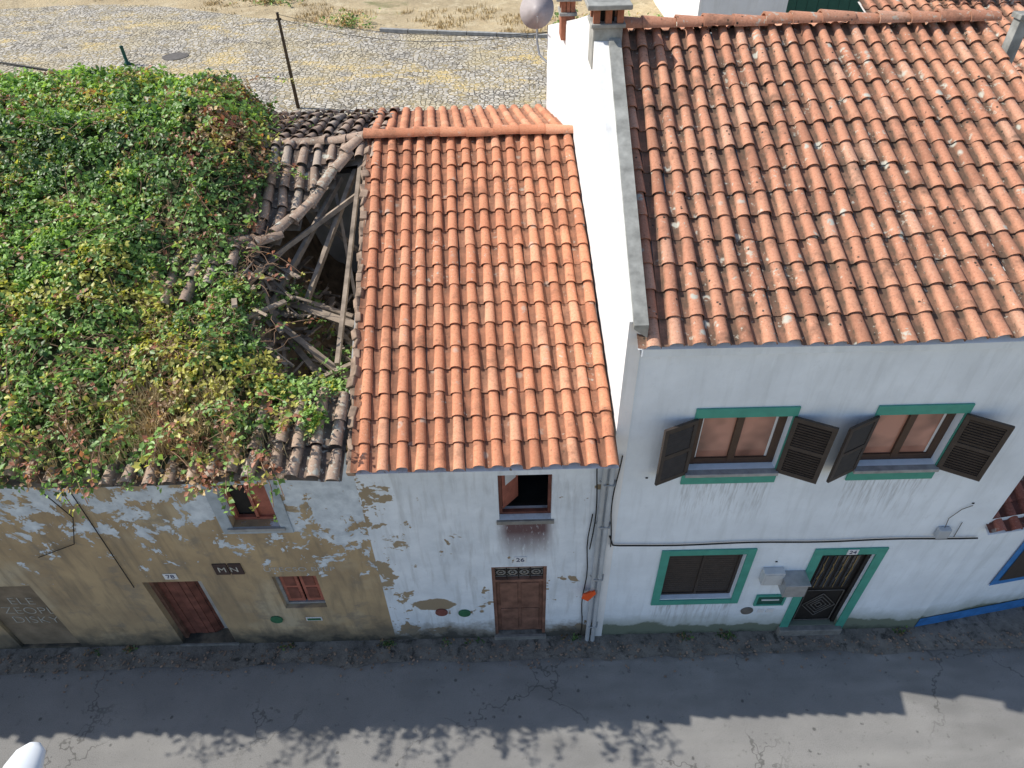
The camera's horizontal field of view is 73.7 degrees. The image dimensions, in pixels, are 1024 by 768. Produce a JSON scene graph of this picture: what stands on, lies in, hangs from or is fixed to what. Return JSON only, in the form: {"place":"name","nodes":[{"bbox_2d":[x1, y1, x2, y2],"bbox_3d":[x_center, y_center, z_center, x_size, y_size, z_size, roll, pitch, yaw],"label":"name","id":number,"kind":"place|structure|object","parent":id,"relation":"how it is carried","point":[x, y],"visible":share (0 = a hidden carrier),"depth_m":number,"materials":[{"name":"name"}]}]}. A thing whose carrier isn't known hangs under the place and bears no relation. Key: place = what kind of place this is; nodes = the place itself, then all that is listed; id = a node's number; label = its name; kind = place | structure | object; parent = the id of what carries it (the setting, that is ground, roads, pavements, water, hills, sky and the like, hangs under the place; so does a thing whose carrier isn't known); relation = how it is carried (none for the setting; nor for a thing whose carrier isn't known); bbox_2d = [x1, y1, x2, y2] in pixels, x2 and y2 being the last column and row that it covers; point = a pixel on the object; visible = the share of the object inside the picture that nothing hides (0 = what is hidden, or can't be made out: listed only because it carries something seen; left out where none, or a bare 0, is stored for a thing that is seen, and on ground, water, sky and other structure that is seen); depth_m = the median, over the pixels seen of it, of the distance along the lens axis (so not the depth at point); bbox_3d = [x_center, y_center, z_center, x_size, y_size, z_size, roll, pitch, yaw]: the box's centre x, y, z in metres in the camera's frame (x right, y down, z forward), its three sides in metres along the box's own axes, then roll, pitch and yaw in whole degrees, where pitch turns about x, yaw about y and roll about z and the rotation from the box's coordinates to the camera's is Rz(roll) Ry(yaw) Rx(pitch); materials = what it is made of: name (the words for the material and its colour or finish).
{"place":"outdoors","nodes":[
{"label":"outdoors","id":0,"kind":"place"},
{"bbox_2d":[3,742,45,767],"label":"street lamp","id":1,"kind":"object","parent":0,"point":[30,755],"visible":1,"depth_m":4.60,"materials":[{"name":"metal"}]},
{"bbox_2d":[0,4,546,117],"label":"cobbled street","id":2,"kind":"structure","parent":0,"point":[331,70],"depth_m":21.46,"materials":[{"name":"stone"}]},
{"bbox_2d":[162,52,188,59],"bbox_3d":[-10.630,-10.346,21.549,0.800,0.016,0.800,-1,42,0],"label":"manhole cover","id":3,"kind":"object","parent":2,"relation":"on","point":[176,56],"visible":1,"depth_m":21.52,"materials":[{"name":"metal"}]},
{"bbox_2d":[0,0,663,34],"bbox_3d":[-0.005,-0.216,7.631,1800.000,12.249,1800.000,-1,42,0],"label":"ground","id":4,"kind":"structure","parent":0,"point":[387,16],"depth_m":25.68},
{"bbox_2d":[0,453,395,648],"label":"street wall","id":5,"kind":"structure","parent":4,"relation":"on","point":[87,593],"depth_m":10.05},
{"bbox_2d":[0,586,78,643],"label":"blocked doorway","id":6,"kind":"structure","parent":5,"relation":"attached to","point":[50,631],"depth_m":11.14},
{"bbox_2d":[38,488,133,587],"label":"loose cables","id":7,"kind":"object","parent":5,"relation":"attached to","point":[73,533],"visible":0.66,"depth_m":9.53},
{"bbox_2d":[148,582,189,637],"bbox_3d":[-5.165,3.595,11.131,0.900,1.870,0.140,-1,42,0],"label":"door frame","id":8,"kind":"object","parent":5,"relation":"attached to","point":[158,591],"visible":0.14,"depth_m":11.11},
{"bbox_2d":[157,581,215,632],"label":"door planks","id":9,"kind":"object","parent":8,"relation":"in","point":[183,601],"depth_m":11.18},
{"bbox_2d":[186,581,224,631],"bbox_3d":[-4.930,3.517,11.250,0.435,1.780,0.030,-24,46,-23],"label":"door ajar","id":10,"kind":"object","parent":8,"relation":"attached to","point":[204,604],"depth_m":11.24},
{"bbox_2d":[180,642,239,646],"bbox_3d":[-5.147,4.374,11.743,1.000,0.090,0.280,-1,42,0],"label":"door step","id":11,"kind":"object","parent":5,"relation":"attached to","point":[210,644],"depth_m":11.62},
{"bbox_2d":[211,563,244,574],"bbox_3d":[-4.225,2.757,10.166,0.420,0.270,0.018,-1,42,0],"label":"slate sign","id":12,"kind":"object","parent":5,"relation":"attached to","point":[230,565],"visible":1,"depth_m":10.14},
{"bbox_2d":[200,480,293,533],"bbox_3d":[-3.562,1.641,9.190,0.980,1.210,0.019,-1,42,0],"label":"window surround","id":13,"kind":"object","parent":5,"relation":"attached to","point":[279,509],"visible":0.53,"depth_m":9.25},
{"bbox_2d":[220,485,276,519],"bbox_3d":[-3.564,1.542,9.317,0.660,0.910,0.060,-1,42,0],"label":"window frame","id":14,"kind":"object","parent":5,"relation":"attached to","point":[238,516],"visible":0.36,"depth_m":9.53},
{"bbox_2d":[227,485,254,513],"bbox_3d":[-3.565,1.490,9.376,0.600,0.850,0.058,-1,42,0],"label":"dark window","id":15,"kind":"structure","parent":14,"relation":"in","point":[242,503],"depth_m":9.44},
{"bbox_2d":[249,484,274,514],"bbox_3d":[-3.414,1.527,9.330,0.260,0.810,0.015,-1,42,0],"label":"window panel","id":16,"kind":"structure","parent":14,"relation":"in","point":[264,507],"depth_m":9.40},
{"bbox_2d":[227,526,285,532],"bbox_3d":[-3.554,1.982,9.553,0.800,0.059,0.170,-1,42,0],"label":"window sill","id":17,"kind":"structure","parent":5,"relation":"attached to","point":[257,529],"depth_m":9.49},
{"bbox_2d":[275,577,325,603],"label":"window frame","id":18,"kind":"object","parent":5,"relation":"on","point":[286,597],"visible":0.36,"depth_m":10.97,"materials":[{"name":"stone"}]},
{"bbox_2d":[279,576,324,600],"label":"window shutters","id":19,"kind":"object","parent":18,"relation":"attached to","point":[299,586],"depth_m":10.75,"materials":[{"name":"red paint"}]},
{"bbox_2d":[282,576,319,597],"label":"window panels","id":20,"kind":"object","parent":19,"relation":"attached to","point":[294,592],"visible":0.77,"depth_m":10.71,"materials":[{"name":"red wood"}]},
{"bbox_2d":[75,216,355,392],"bbox_3d":[-3.901,-1.047,10.689,3.050,2.732,4.760,-1,42,0],"label":"debris heap","id":21,"kind":"object","parent":4,"relation":"on","point":[332,274],"visible":0.03,"depth_m":11.26,"materials":[{"name":"wood"}]},
{"bbox_2d":[159,244,351,389],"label":"broken tiles","id":22,"kind":"object","parent":21,"relation":"on","point":[280,341],"visible":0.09,"depth_m":10.47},
{"bbox_2d":[183,156,361,391],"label":"fallen timbers","id":23,"kind":"object","parent":21,"relation":"on","point":[340,319],"visible":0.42,"depth_m":10.36,"materials":[{"name":"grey wood"}]},
{"bbox_2d":[0,62,351,521],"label":"bramble thicket","id":24,"kind":"object","parent":23,"relation":"on","point":[113,181],"visible":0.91,"depth_m":9.43,"materials":[{"name":"green plant"}]},
{"bbox_2d":[196,443,391,627],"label":"wall","id":25,"kind":"structure","parent":4,"relation":"on","point":[212,603],"depth_m":11.25,"materials":[{"name":"paint"}]},
{"bbox_2d":[305,168,362,273],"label":"wall","id":26,"kind":"structure","parent":4,"relation":"on","point":[337,251],"depth_m":12.30,"materials":[{"name":"paint"}]},
{"bbox_2d":[348,319,355,430],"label":"gable wall","id":27,"kind":"structure","parent":4,"relation":"on","point":[352,351],"depth_m":9.20,"materials":[{"name":"paint"}]},
{"bbox_2d":[0,117,374,487],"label":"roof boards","id":28,"kind":"object","parent":27,"relation":"on","point":[260,472],"visible":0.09,"depth_m":8.38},
{"bbox_2d":[0,106,399,486],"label":"old roof tiles","id":29,"kind":"object","parent":28,"relation":"on","point":[302,460],"visible":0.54,"depth_m":8.69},
{"bbox_2d":[227,135,363,246],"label":"broken edge tiles","id":30,"kind":"object","parent":29,"relation":"on","point":[281,226],"visible":0.94,"depth_m":10.79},
{"bbox_2d":[263,131,362,145],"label":"ridge tiles","id":31,"kind":"object","parent":28,"relation":"on","point":[325,139],"visible":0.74,"depth_m":11.30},
{"bbox_2d":[346,138,370,475],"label":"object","id":32,"kind":"object","parent":27,"relation":"on","point":[355,372],"visible":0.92,"depth_m":9.26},
{"bbox_2d":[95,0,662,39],"bbox_3d":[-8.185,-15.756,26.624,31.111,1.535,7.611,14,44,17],"label":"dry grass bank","id":33,"kind":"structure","parent":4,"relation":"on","point":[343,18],"depth_m":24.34,"materials":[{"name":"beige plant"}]},
{"bbox_2d":[275,12,546,108],"bbox_3d":[-2.425,-6.857,15.253,8.073,2.985,0.136,25,48,26],"label":"utility post","id":34,"kind":"object","parent":4,"relation":"on","point":[278,19],"visible":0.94,"depth_m":16.36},
{"bbox_2d":[379,27,546,37],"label":"kerb","id":35,"kind":"structure","parent":4,"relation":"on","point":[431,31],"depth_m":22.77,"materials":[{"name":"concrete"}]},
{"bbox_2d":[346,445,609,639],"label":"street wall","id":36,"kind":"structure","parent":4,"relation":"on","point":[441,540],"depth_m":9.89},
{"bbox_2d":[355,140,618,474],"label":"roof deck","id":37,"kind":"structure","parent":36,"relation":"on","point":[516,467],"depth_m":8.15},
{"bbox_2d":[350,133,619,472],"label":"roof tiles","id":38,"kind":"object","parent":37,"relation":"on","point":[426,407],"visible":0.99,"depth_m":9.30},
{"bbox_2d":[491,566,546,633],"bbox_3d":[0.123,3.452,10.983,0.840,2.010,0.100,-1,42,0],"label":"door frame","id":39,"kind":"object","parent":36,"relation":"attached to","point":[543,577],"visible":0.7,"depth_m":10.57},
{"bbox_2d":[495,567,542,578],"bbox_3d":[0.109,2.878,10.447,0.756,0.340,0.016,-1,42,0],"label":"fanlight grille","id":40,"kind":"object","parent":39,"relation":"attached to","point":[506,570],"visible":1,"depth_m":10.44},
{"bbox_2d":[495,567,542,576],"bbox_3d":[0.108,2.847,10.476,0.740,0.330,0.015,-1,42,0],"label":"fanlight backing","id":41,"kind":"object","parent":39,"relation":"attached to","point":[520,572],"visible":0.43,"depth_m":10.50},
{"bbox_2d":[496,581,542,629],"bbox_3d":[0.126,3.597,11.129,0.740,1.560,0.055,-1,42,0],"label":"door leaf","id":42,"kind":"object","parent":39,"relation":"attached to","point":[519,605],"visible":0.99,"depth_m":11.10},
{"bbox_2d":[501,474,547,505],"bbox_3d":[0.175,1.062,9.946,1.500,1.400,1.280,-1,42,0],"label":"room shell","id":43,"kind":"object","parent":36,"relation":"attached to","point":[532,490],"visible":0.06,"depth_m":9.98},
{"bbox_2d":[498,474,551,513],"bbox_3d":[0.175,1.448,9.285,0.720,0.940,0.060,-1,42,0],"label":"window frame","id":44,"kind":"object","parent":36,"relation":"attached to","point":[524,510],"visible":0.57,"depth_m":9.55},
{"bbox_2d":[501,475,517,507],"bbox_3d":[-0.027,1.369,9.379,0.027,0.780,0.334,29,50,29],"label":"open casement","id":45,"kind":"object","parent":44,"relation":"attached to","point":[509,491],"visible":0.64,"depth_m":9.46,"materials":[{"name":"red paint"}]},
{"bbox_2d":[497,519,553,524],"bbox_3d":[0.185,1.892,9.553,0.800,0.079,0.130,-1,42,0],"label":"window sill","id":46,"kind":"structure","parent":36,"relation":"attached to","point":[526,521],"depth_m":9.49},
{"bbox_2d":[84,625,909,656],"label":"wall weeds","id":47,"kind":"object","parent":4,"relation":"on","point":[391,642],"depth_m":11.57,"materials":[{"name":"green plant"}]},
{"bbox_2d":[494,634,545,639],"bbox_3d":[0.142,4.247,11.709,0.880,0.138,0.270,-1,42,0],"label":"threshold","id":48,"kind":"object","parent":4,"relation":"on","point":[519,636],"visible":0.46,"depth_m":11.59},
{"bbox_2d":[546,15,639,635],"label":"party wall","id":49,"kind":"structure","parent":4,"relation":"on","point":[579,98],"depth_m":8.83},
{"bbox_2d":[520,0,553,62],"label":"satellite dish","id":50,"kind":"object","parent":49,"relation":"attached to","point":[536,14],"visible":1,"depth_m":12.32,"materials":[{"name":"metal"}]},
{"bbox_2d":[559,16,574,39],"bbox_3d":[0.891,-5.831,11.091,0.220,0.360,0.400,-1,42,0],"label":"chimney shaft","id":51,"kind":"object","parent":49,"relation":"attached to","point":[562,25],"visible":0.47,"depth_m":10.94,"materials":[{"name":"brick"}]},
{"bbox_2d":[558,6,576,15],"bbox_3d":[0.887,-5.985,10.954,0.280,0.049,0.460,-1,42,0],"label":"chimney collar","id":52,"kind":"object","parent":51,"relation":"on","point":[567,13],"visible":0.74,"depth_m":10.79,"materials":[{"name":"paint"}]},
{"bbox_2d":[560,1,575,12],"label":"chimney brick openings","id":53,"kind":"object","parent":52,"relation":"on","point":[565,7],"visible":0.8,"depth_m":10.74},
{"bbox_2d":[585,468,615,641],"bbox_3d":[1.269,2.655,9.959,0.162,4.720,0.294,2,42,4],"label":"downpipe","id":54,"kind":"object","parent":49,"relation":"attached to","point":[604,534],"visible":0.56,"depth_m":9.79,"materials":[{"name":"grey plastic"}]},
{"bbox_2d":[588,26,622,68],"bbox_3d":[1.223,-4.479,9.002,0.380,0.500,0.430,-1,42,0],"label":"chimney shaft","id":55,"kind":"object","parent":49,"relation":"on","point":[605,34],"visible":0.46,"depth_m":8.75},
{"bbox_2d":[587,15,625,28],"bbox_3d":[1.218,-4.685,8.819,0.440,0.049,0.490,-1,42,0],"label":"chimney collar","id":56,"kind":"object","parent":55,"relation":"on","point":[603,25],"visible":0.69,"depth_m":8.64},
{"bbox_2d":[590,10,624,23],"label":"chimney brick openings","id":57,"kind":"object","parent":56,"relation":"on","point":[619,14],"visible":0.51,"depth_m":8.60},
{"bbox_2d":[584,0,632,10],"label":"chimney cap","id":58,"kind":"object","parent":57,"relation":"on","point":[596,5],"visible":1,"depth_m":8.46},
{"bbox_2d":[609,38,648,337],"bbox_3d":[1.340,-2.453,8.008,0.155,1.978,3.692,-1,42,1],"label":"parapet coping","id":59,"kind":"object","parent":49,"relation":"on","point":[636,273],"visible":1,"depth_m":7.82,"materials":[{"name":"concrete"}]},
{"bbox_2d":[654,0,701,25],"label":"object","id":60,"kind":"object","parent":4,"relation":"on","point":[669,8],"depth_m":22.17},
{"bbox_2d":[699,0,787,33],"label":"street wall","id":61,"kind":"structure","parent":4,"relation":"on","point":[747,7],"depth_m":19.70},
{"bbox_2d":[786,0,863,21],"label":"garage door","id":62,"kind":"structure","parent":61,"relation":"attached to","point":[817,5],"depth_m":19.82,"materials":[{"name":"green paint"}]},
{"bbox_2d":[601,348,1023,634],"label":"street wall","id":63,"kind":"structure","parent":4,"relation":"on","point":[844,392],"depth_m":9.26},
{"bbox_2d":[580,455,622,634],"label":"facade cables","id":64,"kind":"object","parent":63,"relation":"attached to","point":[594,527],"visible":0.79,"depth_m":9.50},
{"bbox_2d":[661,554,742,594],"bbox_3d":[2.920,2.906,10.611,1.140,1.220,0.060,-1,42,0],"label":"window frame","id":65,"kind":"object","parent":63,"relation":"attached to","point":[699,575],"visible":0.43,"depth_m":10.83,"materials":[{"name":"brown paint"}]},
{"bbox_2d":[662,555,738,591],"bbox_3d":[2.920,2.907,10.613,1.060,1.136,0.021,-1,42,0],"label":"roller shutter","id":66,"kind":"object","parent":65,"relation":"attached to","point":[683,571],"visible":0.75,"depth_m":10.63,"materials":[{"name":"brown paint"}]},
{"bbox_2d":[651,548,757,604],"bbox_3d":[2.922,2.992,10.522,1.400,1.490,0.023,-1,42,0],"label":"window surround","id":67,"kind":"object","parent":63,"relation":"attached to","point":[741,580],"visible":1,"depth_m":10.42,"materials":[{"name":"green paint"}]},
{"bbox_2d":[685,468,777,477],"bbox_3d":[2.838,1.122,8.886,1.200,0.057,0.190,-1,42,0],"label":"window sill","id":68,"kind":"structure","parent":63,"relation":"attached to","point":[731,473],"depth_m":8.82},
{"bbox_2d":[689,416,787,463],"bbox_3d":[2.827,0.662,8.638,1.140,0.960,0.070,-1,42,0],"label":"window frame","id":69,"kind":"object","parent":63,"relation":"attached to","point":[729,457],"visible":0.4,"depth_m":8.77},
{"bbox_2d":[654,419,698,485],"bbox_3d":[2.035,0.856,8.463,0.470,0.990,0.035,-17,44,-17],"label":"shutter","id":70,"kind":"object","parent":69,"relation":"attached to","point":[676,450],"visible":1,"depth_m":8.42,"materials":[{"name":"brown paint"}]},
{"bbox_2d":[695,417,775,456],"bbox_3d":[2.827,0.660,8.639,1.020,0.840,0.005,-1,42,0],"label":"window glass","id":71,"kind":"object","parent":69,"relation":"in","point":[715,437],"visible":0.5,"depth_m":8.64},
{"bbox_2d":[776,416,838,483],"bbox_3d":[3.636,0.829,8.450,0.500,0.990,0.035,16,45,19],"label":"shutter","id":72,"kind":"object","parent":69,"relation":"attached to","point":[806,449],"visible":1,"depth_m":8.42,"materials":[{"name":"brown paint"}]},
{"bbox_2d":[680,406,800,484],"bbox_3d":[2.830,0.795,8.570,1.240,1.370,0.023,-1,42,0],"label":"window surround","id":73,"kind":"object","parent":63,"relation":"attached to","point":[780,411],"visible":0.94,"depth_m":8.19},
{"bbox_2d":[753,594,786,605],"bbox_3d":[4.144,3.471,10.967,0.480,0.300,0.033,-1,42,0],"label":"letter plate","id":74,"kind":"object","parent":63,"relation":"attached to","point":[767,595],"visible":0.82,"depth_m":10.93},
{"bbox_2d":[759,567,785,584],"bbox_3d":[3.971,2.934,10.423,0.320,0.310,0.128,-1,42,0],"label":"meter box","id":75,"kind":"object","parent":63,"relation":"attached to","point":[767,571],"visible":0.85,"depth_m":10.33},
{"bbox_2d":[763,575,783,584],"bbox_3d":[3.972,2.980,10.372,0.260,0.250,0.007,-1,42,0],"label":"meter box door","id":76,"kind":"structure","parent":75,"relation":"attached to","point":[773,580],"depth_m":10.37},
{"bbox_2d":[778,580,807,596],"bbox_3d":[4.305,3.074,10.468,0.340,0.310,0.258,-1,42,0],"label":"postbox","id":77,"kind":"object","parent":63,"relation":"attached to","point":[792,591],"visible":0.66,"depth_m":10.39,"materials":[{"name":"metal"}]},
{"bbox_2d":[783,570,810,587],"bbox_3d":[4.302,2.953,10.347,0.380,0.028,0.278,-1,42,0],"label":"postbox lid","id":78,"kind":"object","parent":77,"relation":"attached to","point":[798,578],"visible":0.8,"depth_m":10.32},
{"bbox_2d":[609,536,977,545],"bbox_3d":[4.068,2.206,9.817,5.372,0.285,0.029,-1,42,0],"label":"facade cable","id":79,"kind":"object","parent":63,"relation":"attached to","point":[800,541],"visible":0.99,"depth_m":9.89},
{"bbox_2d":[631,30,1023,349],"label":"roof deck","id":80,"kind":"structure","parent":63,"relation":"on","point":[983,339],"depth_m":7.35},
{"bbox_2d":[622,21,1023,348],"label":"roof tiles","id":81,"kind":"object","parent":80,"relation":"on","point":[966,78],"visible":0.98,"depth_m":8.05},
{"bbox_2d":[641,341,1023,356],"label":"eave band","id":82,"kind":"object","parent":63,"relation":"attached to","point":[767,350],"visible":0.53,"depth_m":7.48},
{"bbox_2d":[779,547,888,627],"bbox_3d":[5.041,3.326,10.864,1.080,2.420,0.023,-1,42,0],"label":"door surround","id":83,"kind":"object","parent":63,"relation":"attached to","point":[878,557],"visible":0.73,"depth_m":10.47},
{"bbox_2d":[810,554,871,620],"bbox_3d":[5.039,3.236,10.929,0.800,2.070,0.090,-1,42,0],"label":"door frame","id":84,"kind":"object","parent":63,"relation":"attached to","point":[866,558],"visible":0.23,"depth_m":10.88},
{"bbox_2d":[791,554,865,619],"bbox_3d":[5.039,3.252,10.956,0.680,2.010,0.030,-1,42,0],"label":"door leaf","id":85,"kind":"object","parent":84,"relation":"attached to","point":[804,613],"visible":0.43,"depth_m":11.08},
{"bbox_2d":[792,589,844,619],"bbox_3d":[5.047,3.650,11.270,0.615,0.915,0.018,-1,42,0],"label":"door ironwork","id":86,"kind":"object","parent":85,"relation":"attached to","point":[818,605],"depth_m":11.24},
{"bbox_2d":[811,555,860,586],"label":"door lights","id":87,"kind":"object","parent":85,"relation":"in","point":[830,568],"depth_m":10.60},
{"bbox_2d":[813,555,858,587],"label":"door grilles","id":88,"kind":"object","parent":85,"relation":"attached to","point":[836,577],"depth_m":10.59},
{"bbox_2d":[852,464,939,473],"bbox_3d":[4.967,1.071,8.886,1.100,0.057,0.190,-1,42,0],"label":"window sill","id":89,"kind":"structure","parent":63,"relation":"attached to","point":[895,469],"depth_m":8.82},
{"bbox_2d":[860,414,955,459],"bbox_3d":[4.956,0.618,8.644,1.040,0.940,0.070,-1,42,0],"label":"window frame","id":90,"kind":"object","parent":63,"relation":"attached to","point":[894,453],"visible":0.33,"depth_m":8.77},
{"bbox_2d":[826,415,879,482],"bbox_3d":[4.219,0.818,8.462,0.470,0.970,0.035,-19,45,-19],"label":"shutter","id":91,"kind":"object","parent":90,"relation":"attached to","point":[853,446],"visible":1,"depth_m":8.41,"materials":[{"name":"brown paint"}]},
{"bbox_2d":[863,414,943,452],"bbox_3d":[4.956,0.617,8.646,0.920,0.820,0.005,-1,42,0],"label":"window glass","id":92,"kind":"object","parent":90,"relation":"in","point":[886,433],"visible":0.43,"depth_m":8.65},
{"bbox_2d":[936,413,1014,481],"bbox_3d":[5.710,0.794,8.449,0.500,0.970,0.035,19,45,21],"label":"shutter","id":93,"kind":"object","parent":90,"relation":"attached to","point":[975,446],"visible":1,"depth_m":8.42,"materials":[{"name":"brown paint"}]},
{"bbox_2d":[845,403,974,480],"bbox_3d":[4.959,0.751,8.577,1.140,1.350,0.023,-1,42,0],"label":"window surround","id":94,"kind":"object","parent":63,"relation":"attached to","point":[965,408],"visible":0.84,"depth_m":8.20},
{"bbox_2d":[933,526,951,538],"bbox_3d":[6.173,2.131,9.784,0.180,0.200,0.088,-1,42,0],"label":"junction box","id":95,"kind":"object","parent":63,"relation":"attached to","point":[942,532],"visible":1,"depth_m":9.74,"materials":[{"name":"grey plastic"}]},
{"bbox_2d":[858,0,1023,81],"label":"tiled roof","id":96,"kind":"structure","parent":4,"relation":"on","point":[1006,9],"depth_m":12.79,"materials":[{"name":"ceramic"}]},
{"bbox_2d":[915,514,1023,624],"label":"street wall","id":97,"kind":"structure","parent":4,"relation":"on","point":[982,564],"depth_m":10.91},
{"bbox_2d":[986,476,1023,532],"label":"roof tiles","id":98,"kind":"object","parent":97,"relation":"on","point":[1012,505],"visible":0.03,"depth_m":9.81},
{"bbox_2d":[989,543,1023,585],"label":"blue window surround","id":99,"kind":"object","parent":97,"relation":"attached to","point":[1010,562],"visible":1,"depth_m":10.83,"materials":[{"name":"paint"}]},
{"bbox_2d":[999,551,1023,580],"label":"window shutter","id":100,"kind":"object","parent":99,"relation":"attached to","point":[1016,569],"depth_m":10.87,"materials":[{"name":"brown paint"}]},
{"bbox_2d":[915,599,1023,626],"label":"blue plinth","id":101,"kind":"structure","parent":4,"relation":"on","point":[972,612],"depth_m":11.68,"materials":[{"name":"paint"}]},
{"bbox_2d":[1002,11,1023,63],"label":"concrete post","id":102,"kind":"object","parent":4,"relation":"on","point":[1014,37],"visible":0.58,"depth_m":9.31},
{"bbox_2d":[0,647,1023,767],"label":"asphalt road","id":103,"kind":"structure","parent":0,"point":[960,708],"depth_m":10.73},
{"bbox_2d":[0,606,1023,674],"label":"pavement edge","id":104,"kind":"object","parent":103,"relation":"on","point":[992,625],"visible":0.62,"depth_m":11.51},
{"bbox_2d":[776,625,841,635],"bbox_3d":[5.030,4.129,11.655,1.060,0.210,0.290,-1,42,0],"label":"door step","id":105,"kind":"object","parent":104,"relation":"on","point":[802,630],"depth_m":11.52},
{"bbox_2d":[0,632,1023,694],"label":"gutter litter","id":106,"kind":"object","parent":103,"relation":"on","point":[502,646],"visible":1,"depth_m":11.45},
{"bbox_3d":[-0.818,-4.704,12.390,3.590,0.450,2.500,-1,42,0],"label":"rear roof deck","id":107,"kind":"object","parent":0,"visible":0},
{"bbox_2d":[369,104,572,139],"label":"roof tiles","id":108,"kind":"object","parent":107,"relation":"on","point":[489,116],"visible":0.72,"depth_m":12.58,"materials":[{"name":"ceramic"}]},
{"bbox_2d":[363,124,572,137],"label":"ridge tiles","id":109,"kind":"object","parent":108,"relation":"on","point":[441,131],"visible":1,"depth_m":11.13,"materials":[{"name":"ceramic"}]},
{"bbox_3d":[3.808,-5.546,10.804,4.960,0.990,3.700,-1,42,0],"label":"rear roof deck","id":110,"kind":"object","parent":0,"visible":0},
{"bbox_2d":[627,20,988,32],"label":"roof tiles","id":111,"kind":"object","parent":110,"relation":"on","point":[841,23],"visible":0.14,"depth_m":9.10,"materials":[{"name":"ceramic"}]},
{"bbox_2d":[624,8,1001,27],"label":"ridge tiles","id":112,"kind":"object","parent":111,"relation":"on","point":[765,18],"visible":0.98,"depth_m":8.91,"materials":[{"name":"ceramic"}]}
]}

